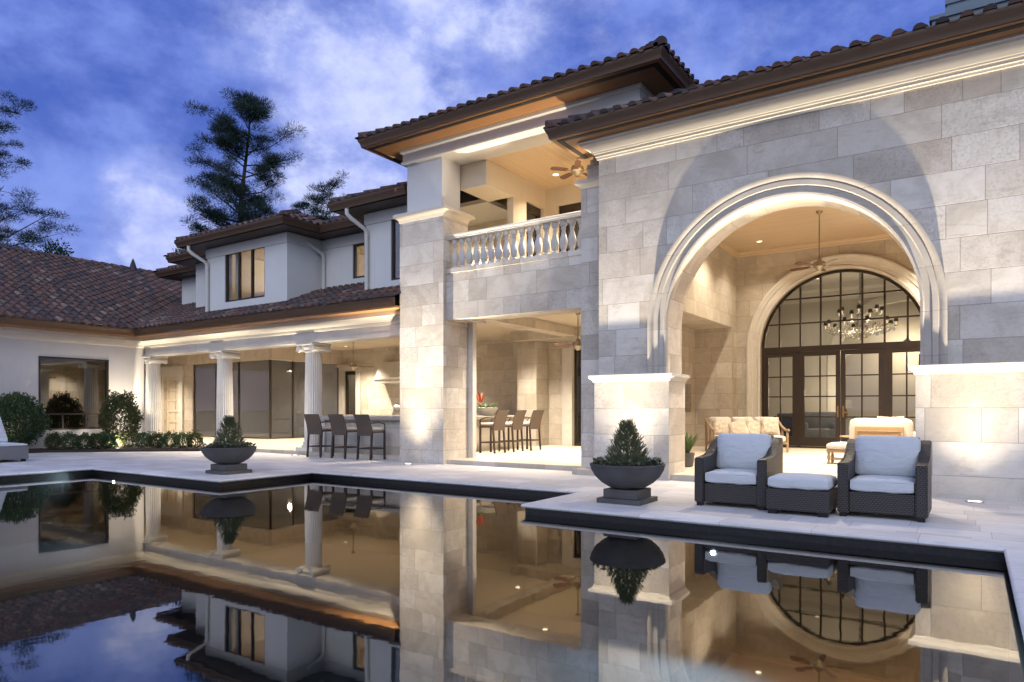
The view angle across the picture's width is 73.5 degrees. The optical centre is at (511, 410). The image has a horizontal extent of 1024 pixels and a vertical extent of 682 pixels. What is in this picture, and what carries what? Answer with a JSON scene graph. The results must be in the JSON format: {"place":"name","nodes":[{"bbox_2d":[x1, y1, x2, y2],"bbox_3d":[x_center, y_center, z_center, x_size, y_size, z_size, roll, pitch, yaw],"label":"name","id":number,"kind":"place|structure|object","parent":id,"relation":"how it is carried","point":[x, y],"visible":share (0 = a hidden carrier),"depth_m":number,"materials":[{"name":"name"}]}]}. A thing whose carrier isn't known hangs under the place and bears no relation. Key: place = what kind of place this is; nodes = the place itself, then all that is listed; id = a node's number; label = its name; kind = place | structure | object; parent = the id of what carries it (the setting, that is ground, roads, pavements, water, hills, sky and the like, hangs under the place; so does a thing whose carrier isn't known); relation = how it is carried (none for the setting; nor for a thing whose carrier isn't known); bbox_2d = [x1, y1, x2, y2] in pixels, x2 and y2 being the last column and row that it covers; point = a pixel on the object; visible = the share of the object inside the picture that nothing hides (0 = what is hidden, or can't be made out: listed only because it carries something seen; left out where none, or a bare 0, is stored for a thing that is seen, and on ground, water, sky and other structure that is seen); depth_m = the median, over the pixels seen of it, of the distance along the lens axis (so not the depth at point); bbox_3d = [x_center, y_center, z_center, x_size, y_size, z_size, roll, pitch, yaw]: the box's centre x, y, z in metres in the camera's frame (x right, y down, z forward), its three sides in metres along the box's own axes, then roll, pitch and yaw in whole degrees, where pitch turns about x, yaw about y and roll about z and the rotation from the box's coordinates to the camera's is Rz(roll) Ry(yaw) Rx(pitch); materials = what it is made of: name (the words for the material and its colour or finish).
{"place":"outdoors","nodes":[
{"label":"outdoors","id":0,"kind":"place"},
{"bbox_2d":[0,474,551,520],"bbox_3d":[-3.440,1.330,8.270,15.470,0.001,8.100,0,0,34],"label":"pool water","id":1,"kind":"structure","parent":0,"point":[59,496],"depth_m":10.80,"materials":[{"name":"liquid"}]},
{"bbox_2d":[257,432,303,434],"bbox_3d":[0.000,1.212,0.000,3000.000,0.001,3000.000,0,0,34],"label":"lawn","id":2,"kind":"structure","parent":0,"point":[301,433],"depth_m":35.54,"materials":[{"name":"green plant"}]},
{"bbox_2d":[0,89,81,249],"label":"pine tree","id":3,"kind":"object","parent":2,"relation":"on","point":[26,236],"visible":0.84,"depth_m":53.03,"materials":[{"name":"green plant"}]},
{"bbox_2d":[35,236,73,256],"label":"leafy tree","id":4,"kind":"object","parent":2,"relation":"on","point":[59,250],"visible":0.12,"depth_m":62.80,"materials":[{"name":"green plant"}]},
{"bbox_2d":[179,86,307,232],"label":"pine tree","id":5,"kind":"object","parent":2,"relation":"on","point":[249,109],"visible":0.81,"depth_m":49.16,"materials":[{"name":"green plant"}]},
{"bbox_2d":[290,199,325,216],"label":"pine tree","id":6,"kind":"object","parent":2,"relation":"on","point":[298,205],"visible":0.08,"depth_m":56.79,"materials":[{"name":"green plant"}]},
{"bbox_2d":[303,169,349,219],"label":"pine tree","id":7,"kind":"object","parent":2,"relation":"on","point":[317,199],"visible":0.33,"depth_m":52.35,"materials":[{"name":"green plant"}]},
{"bbox_2d":[147,433,580,470],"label":"porch floor","id":8,"kind":"structure","parent":0,"point":[557,457],"depth_m":17.10,"materials":[{"name":"stone"}]},
{"bbox_2d":[273,418,303,436],"bbox_3d":[-8.900,0.725,28.372,1.000,0.750,1.600,0,0,34],"label":"dining table","id":9,"kind":"object","parent":8,"relation":"on","point":[295,419],"visible":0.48,"depth_m":28.22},
{"bbox_2d":[290,413,303,436],"bbox_3d":[-8.658,0.600,27.728,0.460,1.000,0.440,0,0,34],"label":"dining chair","id":10,"kind":"object","parent":8,"relation":"on","point":[300,419],"visible":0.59,"depth_m":27.57,"materials":[{"name":"white paint"}]},
{"bbox_2d":[346,415,399,415],"bbox_3d":[-2.971,0.640,25.586,8.450,0.920,0.780,0,0,34],"label":"kitchen counter","id":11,"kind":"object","parent":8,"relation":"on","point":[378,415],"visible":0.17,"depth_m":26.52,"materials":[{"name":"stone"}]},
{"bbox_2d":[392,404,399,414],"bbox_3d":[-4.013,-0.035,26.142,1.000,0.430,0.618,0,0,34],"label":"barbecue grill","id":12,"kind":"object","parent":11,"relation":"on","point":[396,409],"visible":0.35,"depth_m":26.13,"materials":[{"name":"silver metal"}]},
{"bbox_2d":[479,410,508,453],"bbox_3d":[-0.457,0.550,17.588,0.600,1.100,0.532,0,0,34],"label":"bar stool","id":13,"kind":"object","parent":8,"relation":"on","point":[499,422],"visible":0.99,"depth_m":17.50,"materials":[{"name":"brown wicker"}]},
{"bbox_2d":[498,410,526,451],"bbox_3d":[0.015,0.550,18.238,0.600,1.100,0.532,0,0,32],"label":"bar stool","id":14,"kind":"object","parent":8,"relation":"on","point":[518,420],"visible":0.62,"depth_m":18.16,"materials":[{"name":"brown wicker"}]},
{"bbox_2d":[517,410,543,450],"bbox_3d":[0.508,0.550,18.901,0.600,1.100,0.532,0,0,36],"label":"bar stool","id":15,"kind":"object","parent":8,"relation":"on","point":[535,419],"visible":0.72,"depth_m":18.81,"materials":[{"name":"brown wicker"}]},
{"bbox_2d":[0,534,883,681],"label":"pool floor","id":16,"kind":"structure","parent":0,"point":[91,608],"depth_m":8.14,"materials":[{"name":"paint"}]},
{"bbox_2d":[0,0,944,331],"label":"sky","id":17,"kind":"structure","parent":0,"point":[108,135],"materials":[{"name":"blue"}]},
{"bbox_2d":[0,470,1023,681],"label":"pool water","id":18,"kind":"structure","parent":0,"point":[886,611],"depth_m":7.62,"materials":[{"name":"liquid"}]},
{"bbox_2d":[708,547,718,557],"bbox_3d":[2.173,1.540,7.402,0.110,0.110,0.026,0,0,34],"label":"pool light","id":19,"kind":"object","parent":18,"relation":"attached to","point":[713,552],"visible":1,"depth_m":7.39,"materials":[{"name":"silver metal"}]},
{"bbox_2d":[0,451,1023,542],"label":"pool deck","id":20,"kind":"structure","parent":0,"point":[996,520],"depth_m":11.21,"materials":[{"name":"stone"}]},
{"bbox_2d":[0,417,28,461],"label":"sun lounger","id":21,"kind":"object","parent":20,"relation":"on","point":[11,451],"visible":1,"depth_m":15.89,"materials":[{"name":"white fabric"}]},
{"bbox_2d":[29,444,200,452],"bbox_3d":[-14.492,1.164,15.777,4.250,0.068,14.050,0,0,34],"label":"planting bed","id":22,"kind":"object","parent":20,"relation":"on","point":[124,449],"visible":0.55,"depth_m":19.77,"materials":[{"name":"green plant"}]},
{"bbox_2d":[0,391,52,445],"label":"shrub","id":23,"kind":"object","parent":22,"relation":"on","point":[10,409],"visible":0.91,"depth_m":19.07,"materials":[{"name":"green plant"}]},
{"bbox_2d":[43,431,63,449],"bbox_3d":[-13.065,0.883,19.549,0.515,0.581,0.542,0,0,34],"label":"shrub","id":24,"kind":"object","parent":22,"relation":"on","point":[53,437],"visible":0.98,"depth_m":19.46,"materials":[{"name":"green plant"}]},
{"bbox_2d":[59,430,78,449],"bbox_3d":[-12.704,0.868,19.674,0.581,0.612,0.540,0,0,34],"label":"shrub","id":25,"kind":"object","parent":22,"relation":"on","point":[67,436],"visible":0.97,"depth_m":19.57,"materials":[{"name":"green plant"}]},
{"bbox_2d":[73,432,94,448],"bbox_3d":[-12.320,0.885,19.770,0.687,0.580,0.579,0,0,34],"label":"shrub","id":26,"kind":"object","parent":22,"relation":"on","point":[84,437],"visible":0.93,"depth_m":19.65,"materials":[{"name":"green plant"}]},
{"bbox_2d":[88,431,106,448],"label":"shrub","id":27,"kind":"object","parent":22,"relation":"on","point":[96,437],"visible":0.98,"depth_m":19.76,"materials":[{"name":"green plant"}]},
{"bbox_2d":[98,430,117,448],"bbox_3d":[-11.773,0.877,20.021,0.591,0.595,0.558,0,0,34],"label":"shrub","id":28,"kind":"object","parent":22,"relation":"on","point":[113,441],"visible":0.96,"depth_m":19.93,"materials":[{"name":"green plant"}]},
{"bbox_2d":[98,389,144,447],"bbox_3d":[-11.730,0.258,20.559,1.217,1.832,1.324,0,0,34],"label":"shrub","id":29,"kind":"object","parent":22,"relation":"on","point":[115,405],"visible":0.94,"depth_m":20.40,"materials":[{"name":"green plant"}]},
{"bbox_2d":[134,430,150,447],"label":"shrub","id":30,"kind":"object","parent":22,"relation":"on","point":[138,441],"visible":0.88,"depth_m":20.33,"materials":[{"name":"green plant"}]},
{"bbox_2d":[147,430,166,447],"bbox_3d":[-10.550,0.875,20.410,0.519,0.597,0.613,0,0,34],"label":"shrub","id":31,"kind":"object","parent":22,"relation":"on","point":[156,436],"visible":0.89,"depth_m":20.30,"materials":[{"name":"green plant"}]},
{"bbox_2d":[159,430,177,447],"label":"shrub","id":32,"kind":"object","parent":22,"relation":"on","point":[168,436],"visible":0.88,"depth_m":20.28,"materials":[{"name":"green plant"}]},
{"bbox_2d":[173,430,193,447],"bbox_3d":[-9.762,0.878,20.323,0.653,0.594,0.575,0,0,34],"label":"shrub","id":33,"kind":"object","parent":22,"relation":"on","point":[179,437],"visible":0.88,"depth_m":20.22,"materials":[{"name":"green plant"}]},
{"bbox_2d":[184,430,203,447],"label":"shrub","id":34,"kind":"object","parent":22,"relation":"on","point":[195,436],"visible":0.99,"depth_m":20.27,"materials":[{"name":"green plant"}]},
{"bbox_2d":[200,415,256,474],"bbox_3d":[-5.394,0.636,13.073,1.013,1.129,1.000,0,0,34],"label":"bowl planter","id":35,"kind":"object","parent":20,"relation":"on","point":[230,454],"visible":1,"depth_m":12.88,"materials":[{"name":"concrete"}]},
{"bbox_2d":[303,414,333,457],"bbox_3d":[-4.954,0.650,17.608,0.532,1.100,0.600,0,0,30],"label":"bar stool","id":36,"kind":"object","parent":20,"relation":"on","point":[314,424],"visible":0.88,"depth_m":17.45,"materials":[{"name":"brown wicker"}]},
{"bbox_2d":[328,414,357,458],"bbox_3d":[-4.200,0.650,17.102,0.532,1.100,0.600,0,0,32],"label":"bar stool","id":37,"kind":"object","parent":20,"relation":"on","point":[338,424],"visible":0.91,"depth_m":16.94,"materials":[{"name":"brown wicker"}]},
{"bbox_2d":[353,414,385,460],"bbox_3d":[-3.446,0.650,16.584,0.532,1.100,0.600,0,0,36],"label":"bar stool","id":38,"kind":"object","parent":20,"relation":"on","point":[364,425],"visible":1,"depth_m":16.47,"materials":[{"name":"brown wicker"}]},
{"bbox_2d":[319,415,527,454],"bbox_3d":[-2.377,0.675,19.106,3.800,1.050,4.520,0,0,34],"label":"bar counter","id":39,"kind":"object","parent":20,"relation":"on","point":[392,425],"visible":0.18,"depth_m":17.73,"materials":[{"name":"stone"}]},
{"bbox_2d":[476,391,497,415],"bbox_3d":[-0.701,-0.187,18.622,0.803,0.671,0.749,0,0,-7],"label":"vase of red flowers","id":40,"kind":"object","parent":39,"relation":"on","point":[485,409],"visible":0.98,"depth_m":18.40,"materials":[{"name":"ceramic"}]},
{"bbox_2d":[0,0,1023,501],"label":"house","id":41,"kind":"structure","parent":20,"relation":"on","point":[482,250],"depth_m":15.22,"materials":[{"name":"stone"}]},
{"bbox_2d":[38,356,108,429],"bbox_3d":[-13.540,-0.508,21.196,0.132,2.205,1.990,0,0,34],"label":"window","id":42,"kind":"structure","parent":41,"relation":"in","point":[72,391],"depth_m":21.16,"materials":[{"name":"clear glass"}]},
{"bbox_2d":[167,377,177,433],"bbox_3d":[-14.703,-0.160,29.918,1.240,2.520,0.060,0,0,34],"label":"panel door","id":43,"kind":"structure","parent":41,"relation":"in","point":[172,383],"depth_m":30.03,"materials":[{"name":"beige wood"}]},
{"bbox_2d":[226,247,264,301],"bbox_3d":[-7.964,-4.060,20.543,1.936,1.516,0.080,0,0,34],"label":"window","id":44,"kind":"structure","parent":41,"relation":"in","point":[252,251],"depth_m":20.69,"materials":[{"name":"glass"}]},
{"bbox_2d":[345,371,354,415],"bbox_3d":[-6.678,-0.265,28.712,0.770,2.730,0.080,0,0,34],"label":"kitchen door","id":45,"kind":"structure","parent":41,"relation":"in","point":[349,375],"depth_m":28.77,"materials":[{"name":"brown wood"}]},
{"bbox_2d":[335,342,372,369],"bbox_3d":[-5.692,-1.976,24.831,1.342,1.041,1.400,0,0,-18],"label":"ceiling fan","id":46,"kind":"object","parent":41,"relation":"hanging from","point":[352,365],"visible":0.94,"depth_m":24.76,"materials":[{"name":"brown metal"}]},
{"bbox_2d":[354,243,363,278],"bbox_3d":[-4.008,-4.260,19.394,1.266,0.976,0.080,0,0,34],"label":"window","id":47,"kind":"structure","parent":41,"relation":"in","point":[362,244],"depth_m":19.69,"materials":[{"name":"brown metal"}]},
{"bbox_2d":[392,219,399,279],"bbox_3d":[-2.650,-4.000,16.976,0.816,1.516,0.080,0,0,34],"label":"window","id":48,"kind":"structure","parent":41,"relation":"in","point":[395,224],"depth_m":17.14,"materials":[{"name":"black glass"}]},
{"bbox_2d":[526,203,540,256],"bbox_3d":[0.476,-3.975,17.264,0.090,2.350,0.800,0,0,34],"label":"balcony door","id":49,"kind":"structure","parent":41,"relation":"in","point":[532,212],"depth_m":17.32,"materials":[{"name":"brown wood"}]},
{"bbox_2d":[553,313,580,349],"bbox_3d":[1.692,-1.946,16.963,1.342,0.941,1.400,0,0,5],"label":"ceiling fan","id":50,"kind":"object","parent":41,"relation":"hanging from","point":[576,344],"visible":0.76,"depth_m":16.91,"materials":[{"name":"brown metal"}]},
{"bbox_2d":[550,158,586,178],"bbox_3d":[1.492,-5.420,15.148,1.143,0.491,1.191,0,0,22],"label":"ceiling fan","id":51,"kind":"object","parent":41,"relation":"hanging from","point":[577,169],"visible":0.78,"depth_m":15.09,"materials":[{"name":"brown metal"}]},
{"bbox_2d":[559,202,580,251],"bbox_3d":[1.707,-4.000,17.214,1.150,2.400,0.090,0,0,34],"label":"balcony door","id":52,"kind":"structure","parent":41,"relation":"in","point":[574,207],"depth_m":17.35,"materials":[{"name":"brown wood"}]},
{"bbox_2d":[574,349,580,445],"bbox_3d":[2.989,-0.400,20.515,2.500,3.000,0.080,0,0,34],"label":"sliding door","id":53,"kind":"structure","parent":41,"relation":"in","point":[577,353],"depth_m":21.15,"materials":[{"name":"brown metal"}]},
{"bbox_2d":[777,413,791,436],"bbox_3d":[8.935,0.600,22.265,0.700,1.000,0.770,0,0,14],"label":"navy chair","id":54,"kind":"object","parent":41,"relation":"on","point":[786,422],"visible":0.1,"depth_m":21.91,"materials":[{"name":"fabric"}]},
{"bbox_2d":[805,412,835,437],"bbox_3d":[10.659,0.515,23.695,1.140,0.930,0.930,0,0,24],"label":"patterned armchair","id":55,"kind":"object","parent":41,"relation":"on","point":[828,427],"visible":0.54,"depth_m":23.84,"materials":[{"name":"fabric"}]},
{"bbox_2d":[790,210,850,270],"bbox_3d":[7.444,-4.061,16.466,1.342,1.433,1.400,0,0,14],"label":"ceiling fan","id":56,"kind":"object","parent":41,"relation":"hanging from","point":[819,264],"visible":1,"depth_m":16.42,"materials":[{"name":"brown metal"}]},
{"bbox_2d":[762,269,919,448],"bbox_3d":[9.294,-1.435,19.394,4.300,5.070,0.155,0,0,34],"label":"french door","id":57,"kind":"structure","parent":41,"relation":"in","point":[885,349],"depth_m":19.45,"materials":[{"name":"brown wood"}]},
{"bbox_2d":[823,273,898,339],"bbox_3d":[11.036,-3.450,21.738,2.150,2.500,2.052,0,0,34],"label":"chandelier","id":58,"kind":"object","parent":41,"relation":"hanging from","point":[857,324],"visible":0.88,"depth_m":21.69,"materials":[{"name":"silver metal"}]},
{"bbox_2d":[0,466,1023,639],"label":"pool coping","id":59,"kind":"object","parent":20,"relation":"attached to","point":[1013,552],"visible":0.95,"depth_m":7.76,"materials":[{"name":"stone"}]},
{"bbox_2d":[590,417,665,505],"bbox_3d":[1.513,0.642,8.983,0.980,1.116,0.985,0,0,34],"label":"bowl planter","id":60,"kind":"object","parent":20,"relation":"on","point":[627,478],"visible":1,"depth_m":8.78,"materials":[{"name":"concrete"}]},
{"bbox_2d":[695,433,782,510],"bbox_3d":[2.903,0.752,8.758,0.880,0.896,0.860,0,0,34],"label":"wicker armchair","id":61,"kind":"object","parent":20,"relation":"on","point":[738,468],"visible":0.98,"depth_m":8.62,"materials":[{"name":"plastic"}]},
{"bbox_2d":[766,472,836,517],"bbox_3d":[3.418,0.973,8.063,0.680,0.454,0.660,0,0,34],"label":"wicker ottoman","id":62,"kind":"object","parent":20,"relation":"on","point":[809,492],"visible":0.98,"depth_m":7.80,"materials":[{"name":"plastic"}]},
{"bbox_2d":[837,435,931,522],"bbox_3d":[4.287,0.752,7.878,0.880,0.896,0.860,0,0,34],"label":"wicker armchair","id":63,"kind":"object","parent":20,"relation":"on","point":[890,475],"visible":1,"depth_m":7.73,"materials":[{"name":"plastic"}]},
{"bbox_2d":[965,500,984,502],"bbox_3d":[6.043,1.193,8.951,0.220,0.014,0.220,0,0,34],"label":"ground uplight","id":64,"kind":"object","parent":20,"relation":"on","point":[974,501],"visible":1,"depth_m":8.92,"materials":[{"name":"silver metal"}]},
{"bbox_2d":[572,446,843,486],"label":"loggia floor","id":65,"kind":"structure","parent":0,"point":[806,460],"depth_m":13.87,"materials":[{"name":"stone"}]},
{"bbox_2d":[685,432,699,466],"bbox_3d":[3.375,0.755,13.336,0.514,0.690,0.591,0,0,6],"label":"potted plant","id":66,"kind":"object","parent":65,"relation":"on","point":[689,455],"visible":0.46,"depth_m":13.20,"materials":[{"name":"green plant"}]},
{"bbox_2d":[704,417,789,452],"bbox_3d":[6.171,0.640,18.085,1.964,0.920,0.935,0,0,0],"label":"loggia sofa","id":67,"kind":"object","parent":65,"relation":"on","point":[709,421],"visible":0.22,"depth_m":18.28,"materials":[{"name":"beige fabric"}]},
{"bbox_2d":[711,417,730,434],"bbox_3d":[5.558,0.450,18.188,0.564,0.543,0.242,0,0,3],"label":"scatter pillow","id":68,"kind":"object","parent":67,"relation":"on","point":[720,426],"visible":0.84,"depth_m":18.12,"materials":[{"name":"beige fabric"}]},
{"bbox_2d":[728,418,749,433],"bbox_3d":[5.957,0.500,18.065,0.615,0.597,0.245,0,0,6],"label":"scatter pillow","id":69,"kind":"object","parent":67,"relation":"on","point":[738,426],"visible":0.71,"depth_m":18.01,"materials":[{"name":"beige fabric"}]},
{"bbox_2d":[746,417,760,433],"bbox_3d":[6.390,0.480,18.136,0.635,0.619,0.248,0,0,1],"label":"scatter pillow","id":70,"kind":"object","parent":67,"relation":"on","point":[753,426],"visible":0.75,"depth_m":18.07,"materials":[{"name":"beige fabric"}]},
{"bbox_2d":[759,417,779,434],"bbox_3d":[6.795,0.420,18.057,0.500,0.476,0.241,0,0,4],"label":"scatter pillow","id":71,"kind":"object","parent":67,"relation":"on","point":[769,425],"visible":0.98,"depth_m":17.99,"materials":[{"name":"beige fabric"}]},
{"bbox_2d":[826,442,846,463],"bbox_3d":[6.849,0.874,14.010,0.720,0.453,0.540,0,0,34],"label":"footstool","id":72,"kind":"object","parent":65,"relation":"on","point":[835,447],"visible":0.48,"depth_m":13.93,"materials":[{"name":"beige fabric"}]},
{"bbox_2d":[849,418,914,438],"bbox_3d":[7.907,0.635,14.581,1.265,0.930,1.014,0,0,40],"label":"tan armchair","id":73,"kind":"object","parent":65,"relation":"on","point":[881,427],"visible":0.38,"depth_m":14.21,"materials":[{"name":"fabric"}]},
{"bbox_2d":[877,416,903,417],"bbox_3d":[7.915,0.340,14.343,0.500,0.425,0.205,0,0,34],"label":"scatter pillow","id":74,"kind":"object","parent":73,"relation":"on","point":[889,417],"visible":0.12,"depth_m":14.38,"materials":[{"name":"beige fabric"}]},
{"bbox_2d":[840,400,852,418],"bbox_3d":[11.750,-0.022,24.149,0.480,0.680,0.480,0,0,34],"label":"table lamp","id":75,"kind":"object","parent":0,"point":[848,403],"visible":0.32,"depth_m":23.96,"materials":[{"name":"white metal"}]}
]}

